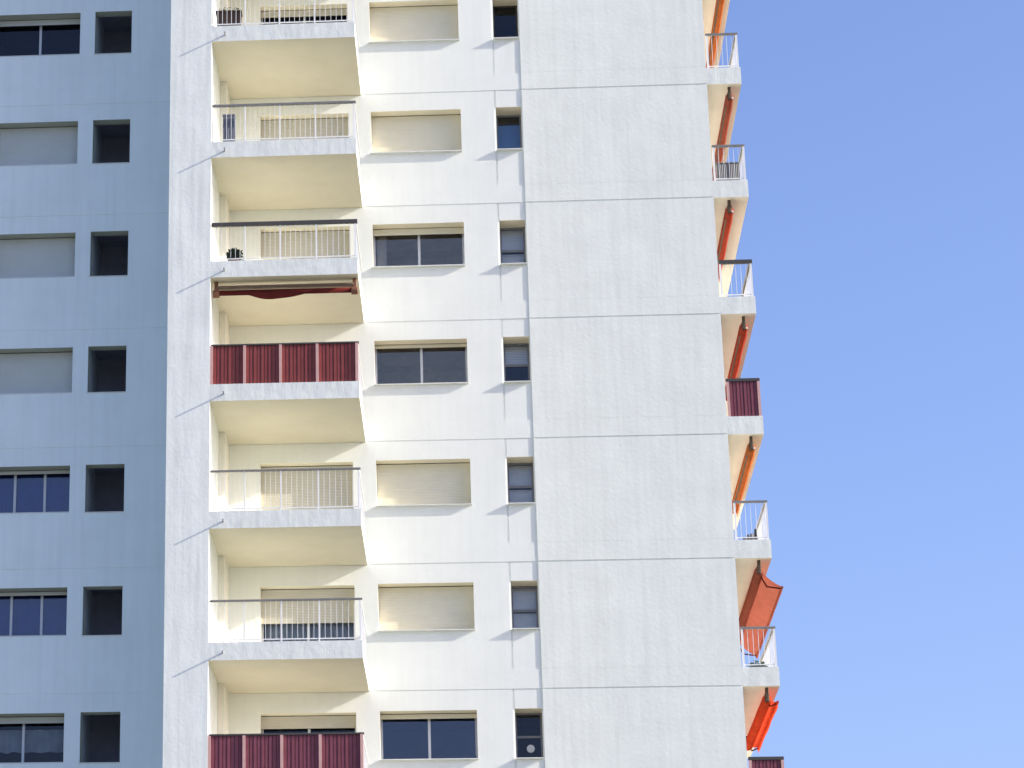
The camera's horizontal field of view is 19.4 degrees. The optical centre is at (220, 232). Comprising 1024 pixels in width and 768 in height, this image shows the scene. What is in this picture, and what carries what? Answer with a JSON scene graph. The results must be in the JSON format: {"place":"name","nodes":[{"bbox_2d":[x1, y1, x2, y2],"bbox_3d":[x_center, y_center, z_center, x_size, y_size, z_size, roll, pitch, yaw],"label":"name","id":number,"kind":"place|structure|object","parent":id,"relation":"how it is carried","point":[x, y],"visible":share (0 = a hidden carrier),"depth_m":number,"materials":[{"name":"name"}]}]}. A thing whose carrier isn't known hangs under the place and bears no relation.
{"place":"outdoors","nodes":[
{"label":"outdoors","id":0,"kind":"place"},
{"bbox_2d":[0,0,170,767],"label":"apartment wing","id":1,"kind":"structure","parent":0,"point":[84,148],"depth_m":67.74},
{"bbox_2d":[0,729,63,753],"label":"curtain","id":2,"kind":"object","parent":1,"relation":"hanging from","point":[40,741],"visible":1,"depth_m":65.06,"materials":[{"name":"fabric"}]},
{"bbox_2d":[0,716,63,763],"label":"window","id":3,"kind":"structure","parent":1,"relation":"in","point":[28,722],"depth_m":65.98,"materials":[{"name":"plastic"}]},
{"bbox_2d":[0,596,66,635],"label":"curtain","id":4,"kind":"object","parent":1,"relation":"hanging from","point":[26,615],"visible":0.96,"depth_m":66.08,"materials":[{"name":"blue fabric"}]},
{"bbox_2d":[0,591,66,636],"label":"window","id":5,"kind":"structure","parent":1,"relation":"in","point":[42,594],"depth_m":65.92,"materials":[{"name":"plastic"}]},
{"bbox_2d":[0,475,69,512],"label":"curtain","id":6,"kind":"object","parent":1,"relation":"hanging from","point":[29,493],"visible":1,"depth_m":67.05,"materials":[{"name":"blue fabric"}]},
{"bbox_2d":[0,470,69,513],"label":"window","id":7,"kind":"structure","parent":1,"relation":"in","point":[46,473],"depth_m":66.93,"materials":[{"name":"plastic"}]},
{"bbox_2d":[0,352,72,393],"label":"window","id":8,"kind":"structure","parent":1,"relation":"in","point":[44,372],"depth_m":67.78,"materials":[{"name":"plastic"}]},
{"bbox_2d":[0,237,74,278],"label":"window","id":9,"kind":"structure","parent":1,"relation":"in","point":[38,257],"depth_m":68.80,"materials":[{"name":"plastic"}]},
{"bbox_2d":[0,126,77,165],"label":"window","id":10,"kind":"structure","parent":1,"relation":"in","point":[43,145],"depth_m":69.80,"materials":[{"name":"plastic"}]},
{"bbox_2d":[0,18,80,56],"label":"window","id":11,"kind":"structure","parent":1,"relation":"in","point":[51,36],"depth_m":71.85,"materials":[{"name":"glass"}]},
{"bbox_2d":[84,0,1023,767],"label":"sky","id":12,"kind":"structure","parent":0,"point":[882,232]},
{"label":"ground","id":13,"kind":"structure","parent":0,"visible":0},
{"bbox_2d":[163,0,783,767],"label":"apartment tower","id":14,"kind":"structure","parent":13,"relation":"on","point":[467,460],"depth_m":65.61,"materials":[{"name":"paint"}]},
{"bbox_2d":[215,7,242,25],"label":"planter","id":15,"kind":"object","parent":14,"relation":"on","point":[227,16],"visible":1,"depth_m":66.53,"materials":[{"name":"brown plant"}]},
{"bbox_2d":[222,114,235,141],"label":"storage box","id":16,"kind":"object","parent":14,"relation":"on","point":[231,118],"visible":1,"depth_m":65.60,"materials":[{"name":"plastic"}]},
{"bbox_2d":[225,248,242,260],"bbox_3d":[0.295,0.592,64.513,0.413,0.555,0.463,-2,-21,5],"label":"potted plant","id":17,"kind":"object","parent":14,"relation":"on","point":[230,253],"visible":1,"depth_m":64.46,"materials":[{"name":"green plant"}]},
{"bbox_2d":[213,278,357,298],"bbox_3d":[1.400,1.249,64.263,3.140,0.442,0.185,-2,-21,5],"label":"awning","id":18,"kind":"object","parent":14,"relation":"hanging from","point":[276,291],"visible":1,"depth_m":64.21,"materials":[{"name":"red fabric"}]},
{"bbox_2d":[261,8,347,24],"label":"balcony door","id":19,"kind":"structure","parent":14,"relation":"in","point":[335,14],"depth_m":70.09,"materials":[{"name":"black glass"}]},
{"bbox_2d":[261,118,348,140],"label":"balcony door","id":20,"kind":"structure","parent":14,"relation":"in","point":[290,127],"depth_m":68.98,"materials":[{"name":"beige plastic"}]},
{"bbox_2d":[261,230,349,259],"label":"balcony door","id":21,"kind":"structure","parent":14,"relation":"in","point":[305,240],"depth_m":67.95,"materials":[{"name":"beige plastic"}]},
{"bbox_2d":[261,465,353,509],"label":"balcony door","id":22,"kind":"structure","parent":14,"relation":"in","point":[343,477],"depth_m":65.87,"materials":[{"name":"beige plastic"}]},
{"bbox_2d":[261,588,354,641],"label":"balcony door","id":23,"kind":"structure","parent":14,"relation":"in","point":[328,614],"depth_m":64.91,"materials":[{"name":"beige plastic"}]},
{"bbox_2d":[261,715,355,732],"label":"balcony door","id":24,"kind":"structure","parent":14,"relation":"in","point":[317,723],"depth_m":64.03,"materials":[{"name":"beige plastic"}]},
{"bbox_2d":[266,623,352,641],"bbox_3d":[1.940,8.865,64.905,1.920,2.000,0.080,-2,-21,5],"label":"curtain","id":25,"kind":"object","parent":14,"relation":"hanging from","point":[330,630],"visible":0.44,"depth_m":64.95,"materials":[{"name":"fabric"}]},
{"bbox_2d":[377,236,386,265],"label":"curtain","id":26,"kind":"object","parent":14,"relation":"hanging from","point":[381,250],"visible":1,"depth_m":68.04,"materials":[{"name":"white fabric"}]},
{"bbox_2d":[369,5,459,43],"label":"window","id":27,"kind":"structure","parent":14,"relation":"in","point":[438,22],"depth_m":69.74,"materials":[{"name":"plastic"}]},
{"bbox_2d":[370,114,462,153],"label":"window","id":28,"kind":"structure","parent":14,"relation":"in","point":[419,133],"depth_m":68.75,"materials":[{"name":"plastic"}]},
{"bbox_2d":[372,227,465,267],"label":"window","id":29,"kind":"structure","parent":14,"relation":"in","point":[440,246],"depth_m":68.85,"materials":[{"name":"glass"}]},
{"bbox_2d":[374,343,468,385],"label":"window","id":30,"kind":"structure","parent":14,"relation":"in","point":[441,363],"depth_m":68.08,"materials":[{"name":"glass"}]},
{"bbox_2d":[376,462,471,506],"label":"window","id":31,"kind":"structure","parent":14,"relation":"in","point":[418,484],"depth_m":65.73,"materials":[{"name":"plastic"}]},
{"bbox_2d":[378,586,475,631],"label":"window","id":32,"kind":"structure","parent":14,"relation":"in","point":[425,608],"depth_m":64.72,"materials":[{"name":"plastic"}]},
{"bbox_2d":[379,713,478,760],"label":"window","id":33,"kind":"structure","parent":14,"relation":"in","point":[425,736],"depth_m":65.58,"materials":[{"name":"glass"}]},
{"bbox_2d":[493,6,518,39],"bbox_3d":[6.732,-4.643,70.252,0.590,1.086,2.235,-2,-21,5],"label":"window","id":34,"kind":"structure","parent":14,"relation":"in","point":[505,20],"depth_m":70.55,"materials":[{"name":"glass"}]},
{"bbox_2d":[496,115,521,150],"bbox_3d":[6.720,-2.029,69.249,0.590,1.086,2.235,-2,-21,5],"label":"window","id":35,"kind":"structure","parent":14,"relation":"in","point":[508,127],"depth_m":68.88,"materials":[{"name":"glass"}]},
{"bbox_2d":[500,227,525,264],"bbox_3d":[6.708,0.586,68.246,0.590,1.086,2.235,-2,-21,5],"label":"window","id":36,"kind":"structure","parent":14,"relation":"in","point":[512,240],"depth_m":67.88,"materials":[{"name":"glass"}]},
{"bbox_2d":[503,343,530,382],"bbox_3d":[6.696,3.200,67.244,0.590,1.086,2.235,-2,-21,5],"label":"window","id":37,"kind":"structure","parent":14,"relation":"in","point":[516,356],"depth_m":66.96,"materials":[{"name":"glass"}]},
{"bbox_2d":[507,463,534,504],"bbox_3d":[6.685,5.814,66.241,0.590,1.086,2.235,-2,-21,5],"label":"window","id":38,"kind":"structure","parent":14,"relation":"in","point":[520,478],"depth_m":65.87,"materials":[{"name":"glass"}]},
{"bbox_2d":[511,586,538,629],"bbox_3d":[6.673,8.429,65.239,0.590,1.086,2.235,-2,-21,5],"label":"window","id":39,"kind":"structure","parent":14,"relation":"in","point":[524,599],"depth_m":64.87,"materials":[{"name":"glass"}]},
{"bbox_2d":[515,713,543,758],"bbox_3d":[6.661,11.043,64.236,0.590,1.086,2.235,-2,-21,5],"label":"window","id":40,"kind":"structure","parent":14,"relation":"in","point":[528,726],"depth_m":65.17,"materials":[{"name":"glass"}]},
{"bbox_2d":[706,0,724,67],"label":"awning","id":41,"kind":"object","parent":14,"relation":"hanging from","point":[718,13],"visible":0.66,"depth_m":71.26,"materials":[{"name":"orange fabric"}]},
{"bbox_2d":[712,87,733,180],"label":"awning","id":42,"kind":"object","parent":14,"relation":"hanging from","point":[726,115],"visible":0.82,"depth_m":69.69,"materials":[{"name":"orange fabric"}]},
{"bbox_2d":[717,200,733,282],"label":"awning","id":43,"kind":"object","parent":14,"relation":"hanging from","point":[725,229],"visible":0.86,"depth_m":68.43,"materials":[{"name":"orange fabric"}]},
{"bbox_2d":[716,162,739,180],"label":"storage box","id":44,"kind":"object","parent":14,"relation":"on","point":[726,165],"visible":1,"depth_m":67.69,"materials":[{"name":"white plastic"}]},
{"bbox_2d":[725,316,747,400],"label":"awning","id":45,"kind":"object","parent":14,"relation":"hanging from","point":[738,350],"visible":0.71,"depth_m":67.61,"materials":[{"name":"orange fabric"}]},
{"bbox_2d":[732,436,755,515],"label":"awning","id":46,"kind":"object","parent":14,"relation":"hanging from","point":[748,459],"visible":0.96,"depth_m":66.96,"materials":[{"name":"orange fabric"}]},
{"bbox_2d":[754,529,757,539],"bbox_3d":[11.650,6.683,64.574,0.080,0.480,0.076,-2,-21,5],"label":"jug","id":47,"kind":"object","parent":14,"relation":"on","point":[755,533],"visible":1,"depth_m":64.59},
{"bbox_2d":[747,660,767,666],"bbox_3d":[11.514,9.370,63.654,0.450,0.402,0.472,-2,-21,5],"label":"potted plant","id":48,"kind":"object","parent":14,"relation":"on","point":[763,662],"visible":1,"depth_m":63.58,"materials":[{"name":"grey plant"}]},
{"bbox_2d":[739,560,782,658],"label":"awning","id":49,"kind":"object","parent":14,"relation":"hanging from","point":[764,592],"visible":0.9,"depth_m":66.69,"materials":[{"name":"orange fabric"}]},
{"bbox_2d":[746,688,778,752],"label":"awning","id":50,"kind":"object","parent":14,"relation":"hanging from","point":[763,718],"visible":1,"depth_m":65.29,"materials":[{"name":"orange fabric"}]}
]}

